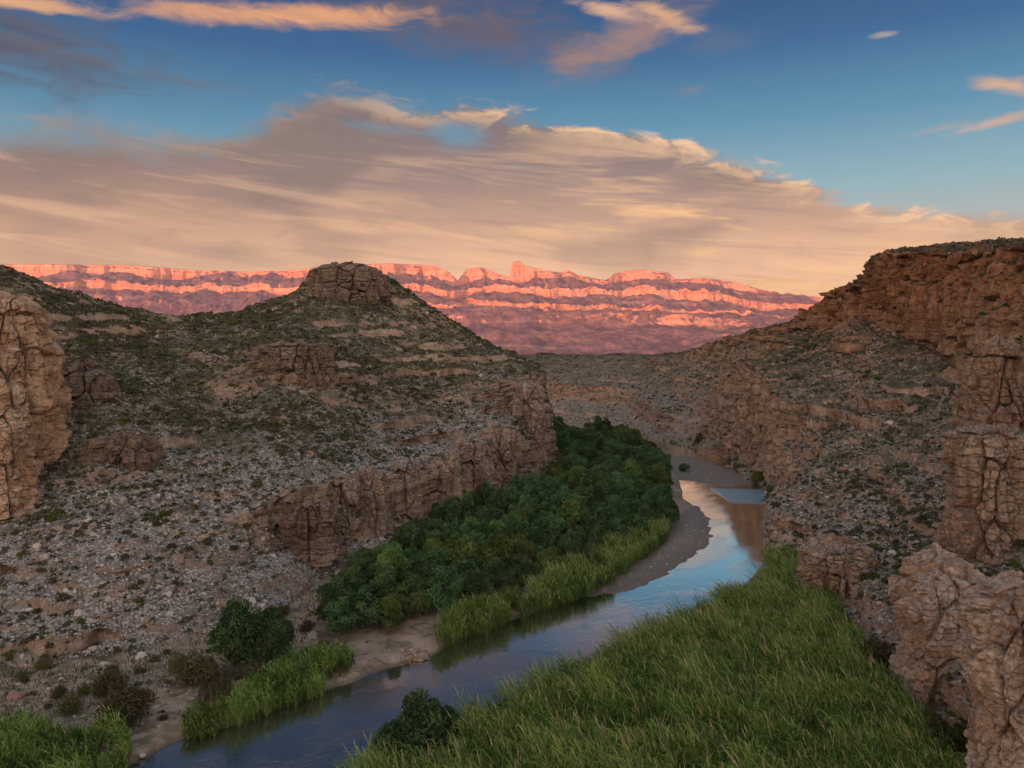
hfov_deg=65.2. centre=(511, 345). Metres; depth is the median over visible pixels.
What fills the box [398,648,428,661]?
rock outcrop
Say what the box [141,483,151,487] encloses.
desert shrub
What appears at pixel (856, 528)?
desert shrub
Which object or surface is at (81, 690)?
riverside bush
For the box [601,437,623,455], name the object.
riverside tree
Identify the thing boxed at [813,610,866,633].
riverside bush
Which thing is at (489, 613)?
cane patch
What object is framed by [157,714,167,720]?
desert shrub
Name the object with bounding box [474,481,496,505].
riverside tree
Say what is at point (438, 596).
riverside tree
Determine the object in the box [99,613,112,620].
boulder
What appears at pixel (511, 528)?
riverside tree
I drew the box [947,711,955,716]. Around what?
desert shrub
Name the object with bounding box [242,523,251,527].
desert shrub
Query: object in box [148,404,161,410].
desert shrub
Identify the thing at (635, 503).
riverside tree
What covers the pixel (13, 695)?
boulder
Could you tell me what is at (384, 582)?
riverside tree
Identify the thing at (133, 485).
desert shrub
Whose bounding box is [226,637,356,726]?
cane patch
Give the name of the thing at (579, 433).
riverside tree
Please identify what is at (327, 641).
riverside bush
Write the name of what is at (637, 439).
riverside tree
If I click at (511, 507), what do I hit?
riverside tree
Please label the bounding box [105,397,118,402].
desert shrub
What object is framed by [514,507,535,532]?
riverside tree
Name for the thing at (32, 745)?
cane patch
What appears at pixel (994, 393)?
rock outcrop
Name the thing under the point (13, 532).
desert shrub
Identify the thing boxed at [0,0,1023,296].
sky
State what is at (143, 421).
desert shrub
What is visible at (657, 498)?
riverside tree
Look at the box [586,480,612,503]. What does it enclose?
riverside tree
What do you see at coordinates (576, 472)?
riverside tree
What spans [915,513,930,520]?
desert shrub
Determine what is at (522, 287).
distant mountain range
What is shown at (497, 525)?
riverside tree
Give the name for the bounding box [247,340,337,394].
rock outcrop
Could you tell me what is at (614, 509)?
riverside tree
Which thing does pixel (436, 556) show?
riverside tree
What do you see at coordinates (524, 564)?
riverside tree
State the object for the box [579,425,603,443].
riverside tree
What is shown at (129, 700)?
riverside bush
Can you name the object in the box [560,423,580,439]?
riverside tree
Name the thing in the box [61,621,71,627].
desert shrub
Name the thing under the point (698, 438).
riverside bush
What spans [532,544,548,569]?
riverside tree
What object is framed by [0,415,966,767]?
ground
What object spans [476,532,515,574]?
riverside tree
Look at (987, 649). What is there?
rock pillar
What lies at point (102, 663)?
boulder
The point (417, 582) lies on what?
riverside tree
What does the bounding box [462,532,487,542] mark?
riverside tree
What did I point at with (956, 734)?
riverside bush
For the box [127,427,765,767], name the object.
river
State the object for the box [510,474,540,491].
riverside tree
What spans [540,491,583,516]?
riverside tree
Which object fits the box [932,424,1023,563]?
rock outcrop
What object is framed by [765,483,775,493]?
riverside bush
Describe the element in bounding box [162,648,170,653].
riverside bush
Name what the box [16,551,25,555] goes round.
desert shrub
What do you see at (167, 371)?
desert shrub
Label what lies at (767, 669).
cane bed
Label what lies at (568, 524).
riverside tree
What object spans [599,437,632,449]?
riverside tree
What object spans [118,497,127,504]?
boulder
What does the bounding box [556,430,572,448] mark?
riverside tree
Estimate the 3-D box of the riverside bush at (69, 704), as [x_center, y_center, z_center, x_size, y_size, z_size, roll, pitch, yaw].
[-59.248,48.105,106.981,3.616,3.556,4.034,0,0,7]
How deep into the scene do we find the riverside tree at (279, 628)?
123.11 m
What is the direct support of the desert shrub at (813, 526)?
on the canyon wall terrain at (889, 285)
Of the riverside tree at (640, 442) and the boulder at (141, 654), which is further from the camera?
the riverside tree at (640, 442)
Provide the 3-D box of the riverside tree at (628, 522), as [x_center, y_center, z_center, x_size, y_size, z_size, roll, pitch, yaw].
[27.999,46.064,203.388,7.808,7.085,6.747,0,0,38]
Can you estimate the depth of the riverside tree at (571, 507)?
193.50 m
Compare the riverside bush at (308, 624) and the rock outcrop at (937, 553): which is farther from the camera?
the riverside bush at (308, 624)
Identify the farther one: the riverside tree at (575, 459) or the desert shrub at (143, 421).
the riverside tree at (575, 459)
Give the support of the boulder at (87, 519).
on the hill
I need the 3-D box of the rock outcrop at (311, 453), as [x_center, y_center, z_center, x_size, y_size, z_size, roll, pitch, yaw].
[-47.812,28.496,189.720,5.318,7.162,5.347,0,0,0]
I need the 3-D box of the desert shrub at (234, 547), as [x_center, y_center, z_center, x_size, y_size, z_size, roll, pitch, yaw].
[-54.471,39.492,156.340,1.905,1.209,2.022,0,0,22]
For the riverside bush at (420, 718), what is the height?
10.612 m
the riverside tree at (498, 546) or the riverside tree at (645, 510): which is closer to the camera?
the riverside tree at (498, 546)
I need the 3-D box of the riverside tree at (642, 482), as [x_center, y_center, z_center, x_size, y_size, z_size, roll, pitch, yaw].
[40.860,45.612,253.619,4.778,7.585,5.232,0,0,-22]
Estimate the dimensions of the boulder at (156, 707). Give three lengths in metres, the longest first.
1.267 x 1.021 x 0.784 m
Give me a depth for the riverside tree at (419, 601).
143.50 m
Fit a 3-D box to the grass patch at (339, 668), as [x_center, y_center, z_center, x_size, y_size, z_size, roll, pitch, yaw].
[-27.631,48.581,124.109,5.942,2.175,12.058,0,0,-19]
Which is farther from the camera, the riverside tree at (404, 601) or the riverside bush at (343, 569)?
the riverside bush at (343, 569)
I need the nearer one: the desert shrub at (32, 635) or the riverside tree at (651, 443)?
the desert shrub at (32, 635)
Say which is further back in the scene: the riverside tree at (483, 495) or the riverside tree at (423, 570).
the riverside tree at (483, 495)
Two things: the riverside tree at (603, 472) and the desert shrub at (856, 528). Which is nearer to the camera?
the desert shrub at (856, 528)
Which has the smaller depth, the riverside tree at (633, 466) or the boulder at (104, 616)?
the boulder at (104, 616)
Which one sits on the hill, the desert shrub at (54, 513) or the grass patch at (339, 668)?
the desert shrub at (54, 513)
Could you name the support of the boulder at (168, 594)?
on the hill
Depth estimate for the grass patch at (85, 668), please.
121.46 m
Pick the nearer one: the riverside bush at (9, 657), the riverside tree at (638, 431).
the riverside bush at (9, 657)
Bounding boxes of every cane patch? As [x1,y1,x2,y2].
[0,701,132,767]
[177,695,234,741]
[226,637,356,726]
[429,581,531,648]
[520,511,672,611]
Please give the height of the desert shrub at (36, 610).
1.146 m
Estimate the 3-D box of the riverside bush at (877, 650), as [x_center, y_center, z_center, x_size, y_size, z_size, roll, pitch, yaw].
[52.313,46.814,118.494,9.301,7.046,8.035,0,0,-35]
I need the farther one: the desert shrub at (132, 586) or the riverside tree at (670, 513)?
the riverside tree at (670, 513)
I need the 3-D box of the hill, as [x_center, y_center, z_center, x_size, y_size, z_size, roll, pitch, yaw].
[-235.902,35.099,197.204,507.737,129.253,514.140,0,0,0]
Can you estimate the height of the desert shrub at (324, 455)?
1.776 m
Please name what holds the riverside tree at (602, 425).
on the ground at (386, 645)
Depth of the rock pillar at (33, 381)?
163.18 m
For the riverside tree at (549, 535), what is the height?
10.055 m
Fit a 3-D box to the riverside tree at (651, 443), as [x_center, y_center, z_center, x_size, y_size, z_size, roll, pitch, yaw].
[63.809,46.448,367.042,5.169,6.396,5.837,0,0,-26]
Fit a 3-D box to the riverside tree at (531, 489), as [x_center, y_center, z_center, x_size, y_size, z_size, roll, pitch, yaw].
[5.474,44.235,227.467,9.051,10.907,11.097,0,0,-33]
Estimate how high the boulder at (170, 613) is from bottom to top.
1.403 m
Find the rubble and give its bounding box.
[0,241,1023,754]
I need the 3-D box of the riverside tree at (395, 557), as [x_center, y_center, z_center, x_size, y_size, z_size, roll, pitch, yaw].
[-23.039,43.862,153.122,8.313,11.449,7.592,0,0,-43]
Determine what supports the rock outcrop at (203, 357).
on the hill
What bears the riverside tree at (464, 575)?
on the ground at (386, 645)
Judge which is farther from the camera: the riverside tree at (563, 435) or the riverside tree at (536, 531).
the riverside tree at (563, 435)
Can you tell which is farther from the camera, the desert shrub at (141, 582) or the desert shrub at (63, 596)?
the desert shrub at (141, 582)
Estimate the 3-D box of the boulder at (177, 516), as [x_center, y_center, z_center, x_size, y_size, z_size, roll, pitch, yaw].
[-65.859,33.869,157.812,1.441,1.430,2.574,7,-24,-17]
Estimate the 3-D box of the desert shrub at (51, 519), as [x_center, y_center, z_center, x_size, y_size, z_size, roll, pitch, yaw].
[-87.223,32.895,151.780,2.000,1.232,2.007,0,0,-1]
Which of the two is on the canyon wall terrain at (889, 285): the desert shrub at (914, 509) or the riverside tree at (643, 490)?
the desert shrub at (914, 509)
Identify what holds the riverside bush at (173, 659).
on the ground at (386, 645)
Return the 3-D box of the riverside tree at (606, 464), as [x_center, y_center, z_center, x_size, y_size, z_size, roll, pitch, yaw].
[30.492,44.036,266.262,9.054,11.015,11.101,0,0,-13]
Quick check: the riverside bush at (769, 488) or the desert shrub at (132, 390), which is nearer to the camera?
the desert shrub at (132, 390)
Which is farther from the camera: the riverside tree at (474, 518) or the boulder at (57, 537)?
the riverside tree at (474, 518)
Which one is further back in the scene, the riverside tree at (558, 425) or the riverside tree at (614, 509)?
the riverside tree at (558, 425)
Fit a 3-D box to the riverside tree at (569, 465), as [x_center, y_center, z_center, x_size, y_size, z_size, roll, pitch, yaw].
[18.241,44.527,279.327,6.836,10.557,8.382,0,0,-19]
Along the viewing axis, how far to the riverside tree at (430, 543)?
167.35 m
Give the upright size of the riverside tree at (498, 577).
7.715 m
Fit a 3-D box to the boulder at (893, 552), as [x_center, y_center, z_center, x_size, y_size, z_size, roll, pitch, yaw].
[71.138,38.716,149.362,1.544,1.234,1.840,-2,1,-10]
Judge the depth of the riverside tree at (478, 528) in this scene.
181.60 m
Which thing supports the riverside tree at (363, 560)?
on the ground at (386, 645)
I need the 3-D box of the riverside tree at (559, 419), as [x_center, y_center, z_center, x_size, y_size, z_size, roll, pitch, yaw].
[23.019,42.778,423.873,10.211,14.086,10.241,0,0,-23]
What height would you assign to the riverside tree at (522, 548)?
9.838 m
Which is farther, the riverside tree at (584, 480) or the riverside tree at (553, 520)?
the riverside tree at (584, 480)
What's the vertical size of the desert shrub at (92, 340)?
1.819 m
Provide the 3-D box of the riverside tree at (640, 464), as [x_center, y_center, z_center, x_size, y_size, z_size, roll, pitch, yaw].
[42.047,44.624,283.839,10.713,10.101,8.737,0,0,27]
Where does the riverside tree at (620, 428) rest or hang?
on the ground at (386, 645)
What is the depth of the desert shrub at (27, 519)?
152.88 m
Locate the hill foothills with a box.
[447,309,780,354]
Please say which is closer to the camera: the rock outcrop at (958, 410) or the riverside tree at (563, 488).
the rock outcrop at (958, 410)
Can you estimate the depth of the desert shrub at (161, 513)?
156.55 m
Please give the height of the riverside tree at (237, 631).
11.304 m
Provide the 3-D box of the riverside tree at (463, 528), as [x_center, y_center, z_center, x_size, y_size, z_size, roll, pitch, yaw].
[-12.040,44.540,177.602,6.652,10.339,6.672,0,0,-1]
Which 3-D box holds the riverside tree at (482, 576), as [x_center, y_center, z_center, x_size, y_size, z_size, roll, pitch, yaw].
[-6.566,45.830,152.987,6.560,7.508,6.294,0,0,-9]
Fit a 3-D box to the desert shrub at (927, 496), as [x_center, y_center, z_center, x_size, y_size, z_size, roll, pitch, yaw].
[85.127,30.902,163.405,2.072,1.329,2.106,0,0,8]
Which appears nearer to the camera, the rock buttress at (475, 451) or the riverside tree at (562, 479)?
the rock buttress at (475, 451)
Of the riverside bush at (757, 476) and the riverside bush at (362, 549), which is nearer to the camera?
the riverside bush at (362, 549)
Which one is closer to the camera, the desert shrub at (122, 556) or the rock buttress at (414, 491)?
the desert shrub at (122, 556)
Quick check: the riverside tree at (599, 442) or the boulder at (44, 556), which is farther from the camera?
the riverside tree at (599, 442)
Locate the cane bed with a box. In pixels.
[325,540,967,767]
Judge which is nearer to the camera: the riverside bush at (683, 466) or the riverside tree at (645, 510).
the riverside tree at (645, 510)
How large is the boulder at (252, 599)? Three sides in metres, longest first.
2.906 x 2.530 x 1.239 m
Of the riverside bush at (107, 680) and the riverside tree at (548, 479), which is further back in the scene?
the riverside tree at (548, 479)
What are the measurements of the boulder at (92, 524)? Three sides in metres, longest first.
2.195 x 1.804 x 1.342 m
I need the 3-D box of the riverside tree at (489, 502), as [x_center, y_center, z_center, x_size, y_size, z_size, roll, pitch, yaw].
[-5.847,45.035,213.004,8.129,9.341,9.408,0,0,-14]
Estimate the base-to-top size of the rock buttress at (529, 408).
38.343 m
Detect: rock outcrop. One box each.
[62,358,122,409]
[76,432,166,472]
[177,352,229,364]
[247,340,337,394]
[277,486,348,566]
[299,261,391,304]
[307,451,317,456]
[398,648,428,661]
[695,437,723,457]
[793,533,880,603]
[888,542,962,638]
[888,556,988,710]
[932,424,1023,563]
[952,370,971,427]
[960,335,1023,430]
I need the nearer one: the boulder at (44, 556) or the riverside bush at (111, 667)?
the riverside bush at (111, 667)
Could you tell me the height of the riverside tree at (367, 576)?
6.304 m
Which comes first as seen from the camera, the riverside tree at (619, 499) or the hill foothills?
the riverside tree at (619, 499)
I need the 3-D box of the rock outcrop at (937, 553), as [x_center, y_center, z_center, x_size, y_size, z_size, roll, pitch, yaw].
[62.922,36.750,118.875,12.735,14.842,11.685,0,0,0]
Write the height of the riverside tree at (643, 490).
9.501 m
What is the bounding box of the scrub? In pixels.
[0,237,1023,763]
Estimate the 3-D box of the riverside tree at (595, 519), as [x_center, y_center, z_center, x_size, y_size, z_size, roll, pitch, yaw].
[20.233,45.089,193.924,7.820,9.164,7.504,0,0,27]
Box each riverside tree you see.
[206,597,270,668]
[259,605,294,660]
[314,575,357,621]
[323,596,357,637]
[337,563,364,591]
[344,548,377,573]
[347,584,382,627]
[361,569,378,597]
[369,562,408,597]
[370,592,414,624]
[372,545,386,560]
[373,543,387,552]
[373,546,411,584]
[381,599,403,633]
[385,541,415,581]
[387,520,434,551]
[402,570,433,605]
[409,588,431,616]
[411,516,440,533]
[412,562,440,584]
[414,546,453,576]
[417,538,444,551]
[426,569,463,614]
[427,498,447,526]
[427,529,448,545]
[431,560,475,604]
[440,518,460,534]
[443,492,474,524]
[444,523,469,542]
[444,534,486,568]
[457,555,476,570]
[460,517,487,529]
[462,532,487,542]
[462,566,494,599]
[464,491,477,511]
[464,516,490,540]
[470,508,492,523]
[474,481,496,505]
[475,497,506,519]
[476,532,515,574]
[481,557,507,592]
[487,519,504,534]
[490,484,524,514]
[498,510,534,557]
[501,504,520,517]
[501,532,536,571]
[505,565,527,590]
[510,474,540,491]
[513,508,528,532]
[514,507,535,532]
[514,557,539,579]
[517,493,538,508]
[518,483,545,504]
[522,501,548,517]
[527,472,546,490]
[530,515,564,535]
[531,526,539,539]
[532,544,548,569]
[533,522,561,555]
[534,546,563,570]
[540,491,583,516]
[541,475,556,488]
[541,480,561,497]
[546,456,566,473]
[548,462,569,483]
[553,415,564,427]
[555,423,564,430]
[555,474,567,484]
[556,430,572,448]
[556,485,572,494]
[556,497,589,533]
[556,528,590,561]
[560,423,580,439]
[560,517,578,534]
[564,451,589,468]
[565,486,594,507]
[566,461,571,470]
[567,465,584,483]
[567,474,589,490]
[575,427,585,438]
[578,447,597,461]
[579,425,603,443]
[580,511,608,537]
[584,422,593,427]
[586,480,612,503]
[589,462,625,485]
[589,505,610,525]
[592,462,610,471]
[593,415,613,432]
[594,433,620,450]
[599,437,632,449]
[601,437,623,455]
[604,494,630,507]
[605,459,621,467]
[605,470,634,487]
[606,524,627,543]
[607,497,629,518]
[607,518,629,531]
[608,513,633,528]
[610,477,639,503]
[614,424,628,432]
[616,446,629,460]
[617,433,635,449]
[619,459,641,475]
[621,458,645,467]
[623,430,639,445]
[624,429,634,443]
[626,427,641,436]
[629,494,654,513]
[632,514,649,532]
[633,503,651,523]
[634,437,642,447]
[634,487,658,497]
[637,473,649,481]
[638,478,648,487]
[640,444,654,453]
[641,488,665,513]
[646,441,656,446]
[647,484,663,494]
[648,463,668,484]
[651,512,662,519]
[655,452,672,470]
[655,505,679,525]
[657,482,673,497]
[661,493,672,500]
[663,500,679,513]
[665,473,673,485]
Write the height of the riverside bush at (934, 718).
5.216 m
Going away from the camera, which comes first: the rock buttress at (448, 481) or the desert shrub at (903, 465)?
the desert shrub at (903, 465)
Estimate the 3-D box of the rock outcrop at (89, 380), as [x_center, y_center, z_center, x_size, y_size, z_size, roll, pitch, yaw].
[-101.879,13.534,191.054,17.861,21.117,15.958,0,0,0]
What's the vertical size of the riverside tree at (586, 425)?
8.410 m
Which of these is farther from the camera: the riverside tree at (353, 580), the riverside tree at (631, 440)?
the riverside tree at (631, 440)
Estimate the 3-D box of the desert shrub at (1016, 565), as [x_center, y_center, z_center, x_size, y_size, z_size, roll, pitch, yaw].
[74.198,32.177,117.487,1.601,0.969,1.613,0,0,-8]
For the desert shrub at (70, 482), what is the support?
on the hill
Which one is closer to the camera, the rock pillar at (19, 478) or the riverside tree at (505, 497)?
the rock pillar at (19, 478)
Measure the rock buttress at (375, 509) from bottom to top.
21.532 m
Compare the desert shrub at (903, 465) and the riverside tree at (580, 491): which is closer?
the desert shrub at (903, 465)
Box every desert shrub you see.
[2,649,15,656]
[10,529,21,534]
[15,671,27,678]
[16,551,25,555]
[24,516,34,521]
[27,633,39,639]
[31,607,43,613]
[36,567,45,572]
[39,631,49,637]
[44,482,54,486]
[44,642,55,648]
[44,703,53,708]
[47,516,57,521]
[48,508,64,516]
[48,577,57,582]
[55,592,70,601]
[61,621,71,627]
[66,480,74,484]
[74,418,84,422]
[75,617,85,623]
[87,338,97,342]
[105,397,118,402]
[117,416,127,421]
[119,553,129,559]
[126,388,137,393]
[128,483,137,487]
[128,583,138,589]
[133,596,144,602]
[134,667,144,674]
[135,579,145,584]
[137,419,148,424]
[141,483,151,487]
[147,515,158,521]
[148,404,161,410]
[148,654,161,662]
[152,521,161,526]
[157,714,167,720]
[158,510,169,516]
[162,369,173,374]
[166,542,175,548]
[230,545,238,550]
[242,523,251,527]
[250,480,263,487]
[317,452,327,458]
[770,501,779,506]
[811,524,818,529]
[826,529,837,534]
[854,526,862,530]
[857,591,863,597]
[865,572,879,579]
[878,527,887,531]
[898,462,909,467]
[911,507,919,511]
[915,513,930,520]
[923,493,931,498]
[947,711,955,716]
[1011,561,1021,566]
[1012,539,1023,546]
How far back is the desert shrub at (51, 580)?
139.36 m
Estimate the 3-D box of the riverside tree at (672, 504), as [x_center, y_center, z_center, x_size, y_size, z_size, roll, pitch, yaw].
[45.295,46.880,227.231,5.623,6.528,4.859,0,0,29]
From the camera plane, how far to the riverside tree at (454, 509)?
198.50 m
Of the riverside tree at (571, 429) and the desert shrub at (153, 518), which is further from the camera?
the riverside tree at (571, 429)
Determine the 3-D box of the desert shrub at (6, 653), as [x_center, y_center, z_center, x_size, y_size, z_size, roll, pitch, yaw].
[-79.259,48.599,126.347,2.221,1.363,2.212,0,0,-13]
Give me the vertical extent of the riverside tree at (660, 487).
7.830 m
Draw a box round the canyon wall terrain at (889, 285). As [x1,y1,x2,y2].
[519,237,1023,762]
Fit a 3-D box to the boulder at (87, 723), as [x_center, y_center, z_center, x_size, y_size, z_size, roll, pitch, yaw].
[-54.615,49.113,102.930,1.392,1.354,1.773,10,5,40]
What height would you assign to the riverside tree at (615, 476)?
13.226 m
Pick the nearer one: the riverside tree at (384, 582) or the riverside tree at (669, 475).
the riverside tree at (384, 582)
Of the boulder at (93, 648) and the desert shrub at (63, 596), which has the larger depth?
the desert shrub at (63, 596)
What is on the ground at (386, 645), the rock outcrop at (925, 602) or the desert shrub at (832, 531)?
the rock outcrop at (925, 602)
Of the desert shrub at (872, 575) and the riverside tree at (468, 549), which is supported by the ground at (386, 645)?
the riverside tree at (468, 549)
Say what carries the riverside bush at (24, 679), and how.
on the ground at (386, 645)
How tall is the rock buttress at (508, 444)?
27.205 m
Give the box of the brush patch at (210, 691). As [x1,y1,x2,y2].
[198,663,263,703]
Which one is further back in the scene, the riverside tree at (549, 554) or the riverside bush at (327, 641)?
the riverside tree at (549, 554)
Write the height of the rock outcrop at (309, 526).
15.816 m
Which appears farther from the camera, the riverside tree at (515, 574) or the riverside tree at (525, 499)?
the riverside tree at (525, 499)
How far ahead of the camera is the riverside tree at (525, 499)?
210.20 m
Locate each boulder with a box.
[6,691,25,700]
[10,550,20,558]
[32,543,40,547]
[39,553,48,560]
[53,535,60,540]
[74,609,85,616]
[82,515,92,521]
[83,721,93,728]
[85,618,98,623]
[87,522,97,528]
[87,646,96,651]
[89,606,96,610]
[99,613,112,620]
[99,661,109,665]
[105,596,111,602]
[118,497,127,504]
[135,651,146,659]
[150,704,159,709]
[165,591,171,596]
[166,611,173,616]
[175,513,180,519]
[242,596,255,605]
[305,630,318,637]
[886,420,893,424]
[888,550,896,555]
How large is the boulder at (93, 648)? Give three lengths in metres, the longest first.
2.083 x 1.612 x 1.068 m
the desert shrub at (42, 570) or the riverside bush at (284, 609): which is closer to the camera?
the desert shrub at (42, 570)
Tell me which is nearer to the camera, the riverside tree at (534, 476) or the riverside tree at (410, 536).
the riverside tree at (410, 536)
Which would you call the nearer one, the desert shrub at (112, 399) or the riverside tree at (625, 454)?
the desert shrub at (112, 399)
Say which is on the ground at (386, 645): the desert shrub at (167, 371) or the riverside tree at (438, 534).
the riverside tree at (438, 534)
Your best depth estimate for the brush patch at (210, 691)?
113.80 m
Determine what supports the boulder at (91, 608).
on the hill
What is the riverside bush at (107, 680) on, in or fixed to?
on the ground at (386, 645)
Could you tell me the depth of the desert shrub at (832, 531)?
164.18 m
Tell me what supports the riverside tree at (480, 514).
on the ground at (386, 645)
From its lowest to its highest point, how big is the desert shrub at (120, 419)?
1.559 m
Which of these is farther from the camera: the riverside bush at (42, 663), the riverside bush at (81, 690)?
the riverside bush at (42, 663)
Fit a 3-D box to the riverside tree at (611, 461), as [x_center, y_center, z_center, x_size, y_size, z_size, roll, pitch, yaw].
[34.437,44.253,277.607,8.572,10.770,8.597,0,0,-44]
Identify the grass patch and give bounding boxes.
[0,587,320,714]
[326,640,355,675]
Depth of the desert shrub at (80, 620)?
131.84 m
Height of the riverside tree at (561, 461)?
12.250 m
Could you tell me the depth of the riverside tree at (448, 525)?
190.01 m
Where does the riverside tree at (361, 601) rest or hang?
on the ground at (386, 645)
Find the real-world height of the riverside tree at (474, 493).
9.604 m
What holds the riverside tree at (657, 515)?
on the ground at (386, 645)
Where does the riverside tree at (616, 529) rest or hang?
on the ground at (386, 645)
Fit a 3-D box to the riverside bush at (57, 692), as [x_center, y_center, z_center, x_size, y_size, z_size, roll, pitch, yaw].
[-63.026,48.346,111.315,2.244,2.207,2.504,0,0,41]
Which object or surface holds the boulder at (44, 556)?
on the hill
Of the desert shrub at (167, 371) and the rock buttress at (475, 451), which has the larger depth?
the rock buttress at (475, 451)
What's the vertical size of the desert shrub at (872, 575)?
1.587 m
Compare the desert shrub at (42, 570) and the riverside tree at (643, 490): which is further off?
the riverside tree at (643, 490)
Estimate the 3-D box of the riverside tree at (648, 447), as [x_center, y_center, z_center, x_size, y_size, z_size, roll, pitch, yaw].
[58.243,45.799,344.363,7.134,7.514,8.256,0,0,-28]
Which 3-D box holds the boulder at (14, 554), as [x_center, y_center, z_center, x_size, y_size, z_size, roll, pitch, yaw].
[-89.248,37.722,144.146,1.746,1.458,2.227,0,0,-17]
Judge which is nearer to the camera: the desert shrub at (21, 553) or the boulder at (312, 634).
the boulder at (312, 634)
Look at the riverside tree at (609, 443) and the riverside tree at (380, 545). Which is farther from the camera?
the riverside tree at (609, 443)
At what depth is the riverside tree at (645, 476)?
264.04 m
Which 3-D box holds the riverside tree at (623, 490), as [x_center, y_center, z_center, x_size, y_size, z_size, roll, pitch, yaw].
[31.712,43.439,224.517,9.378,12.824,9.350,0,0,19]
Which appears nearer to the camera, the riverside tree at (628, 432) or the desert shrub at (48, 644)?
the desert shrub at (48, 644)
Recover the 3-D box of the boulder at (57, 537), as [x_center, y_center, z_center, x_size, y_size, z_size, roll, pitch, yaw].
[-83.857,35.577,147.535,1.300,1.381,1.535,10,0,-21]
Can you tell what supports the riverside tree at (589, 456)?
on the ground at (386, 645)
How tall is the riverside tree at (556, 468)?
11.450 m
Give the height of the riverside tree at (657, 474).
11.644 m
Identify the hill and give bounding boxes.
[0,266,557,659]
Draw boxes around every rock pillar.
[0,291,74,469]
[0,406,43,522]
[951,569,1023,767]
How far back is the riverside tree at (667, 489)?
246.83 m
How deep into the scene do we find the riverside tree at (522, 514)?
193.56 m
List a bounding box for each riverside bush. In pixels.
[4,655,13,660]
[20,675,30,682]
[34,658,53,669]
[39,653,50,659]
[48,684,69,698]
[54,691,85,716]
[77,685,90,695]
[87,667,129,697]
[90,684,159,730]
[103,663,119,672]
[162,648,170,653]
[168,651,220,688]
[168,653,189,672]
[277,605,290,614]
[298,619,314,631]
[317,640,329,647]
[337,564,361,573]
[357,545,373,560]
[365,720,409,767]
[390,685,450,767]
[441,704,465,757]
[553,446,565,459]
[678,462,689,470]
[693,432,702,443]
[750,470,763,482]
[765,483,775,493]
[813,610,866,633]
[837,636,892,669]
[913,703,949,742]
[941,718,967,753]
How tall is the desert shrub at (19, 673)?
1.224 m
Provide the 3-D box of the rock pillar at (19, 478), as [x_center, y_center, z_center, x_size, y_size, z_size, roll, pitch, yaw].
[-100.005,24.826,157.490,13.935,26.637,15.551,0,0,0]
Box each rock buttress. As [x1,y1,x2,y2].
[329,469,359,547]
[359,466,389,537]
[388,456,427,524]
[419,447,462,506]
[452,434,494,492]
[480,420,523,488]
[510,380,550,476]
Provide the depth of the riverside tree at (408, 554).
157.09 m
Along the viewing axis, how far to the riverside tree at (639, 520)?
202.45 m
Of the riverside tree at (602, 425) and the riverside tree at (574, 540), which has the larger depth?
the riverside tree at (602, 425)
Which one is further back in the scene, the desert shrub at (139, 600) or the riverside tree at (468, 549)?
the riverside tree at (468, 549)
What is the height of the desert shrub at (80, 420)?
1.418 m
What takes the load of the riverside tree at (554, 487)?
on the ground at (386, 645)
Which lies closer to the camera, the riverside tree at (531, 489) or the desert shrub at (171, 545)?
the desert shrub at (171, 545)
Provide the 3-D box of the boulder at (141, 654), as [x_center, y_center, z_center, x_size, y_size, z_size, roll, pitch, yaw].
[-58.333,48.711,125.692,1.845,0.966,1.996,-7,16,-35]
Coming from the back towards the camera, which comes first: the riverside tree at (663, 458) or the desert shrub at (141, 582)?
the riverside tree at (663, 458)
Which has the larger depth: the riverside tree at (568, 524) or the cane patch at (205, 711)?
the riverside tree at (568, 524)
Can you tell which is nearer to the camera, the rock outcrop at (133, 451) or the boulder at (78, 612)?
the boulder at (78, 612)
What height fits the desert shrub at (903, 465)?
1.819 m
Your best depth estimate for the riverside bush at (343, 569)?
163.73 m
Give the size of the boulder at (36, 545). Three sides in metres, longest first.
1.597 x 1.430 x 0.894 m
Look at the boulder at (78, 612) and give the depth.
133.60 m
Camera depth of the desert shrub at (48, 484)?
162.91 m
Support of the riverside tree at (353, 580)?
on the ground at (386, 645)
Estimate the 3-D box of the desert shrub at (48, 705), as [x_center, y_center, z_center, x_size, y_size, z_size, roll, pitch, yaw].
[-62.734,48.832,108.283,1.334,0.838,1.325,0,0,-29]
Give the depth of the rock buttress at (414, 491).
196.74 m
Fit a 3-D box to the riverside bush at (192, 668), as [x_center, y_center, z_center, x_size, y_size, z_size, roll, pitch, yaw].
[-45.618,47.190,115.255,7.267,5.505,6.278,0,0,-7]
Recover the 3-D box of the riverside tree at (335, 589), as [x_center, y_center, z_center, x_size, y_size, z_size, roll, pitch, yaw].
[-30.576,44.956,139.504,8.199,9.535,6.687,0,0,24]
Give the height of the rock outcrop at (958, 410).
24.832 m
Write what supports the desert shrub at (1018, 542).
on the canyon wall terrain at (889, 285)
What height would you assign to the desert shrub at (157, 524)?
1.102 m
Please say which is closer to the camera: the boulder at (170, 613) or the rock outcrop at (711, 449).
the boulder at (170, 613)
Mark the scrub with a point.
(162, 359)
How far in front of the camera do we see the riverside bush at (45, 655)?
123.70 m
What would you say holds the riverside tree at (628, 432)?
on the ground at (386, 645)
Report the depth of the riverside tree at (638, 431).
402.02 m
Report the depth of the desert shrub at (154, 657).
124.11 m
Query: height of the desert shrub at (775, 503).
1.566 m
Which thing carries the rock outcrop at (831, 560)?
on the canyon wall terrain at (889, 285)
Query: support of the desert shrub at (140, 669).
on the ground at (386, 645)

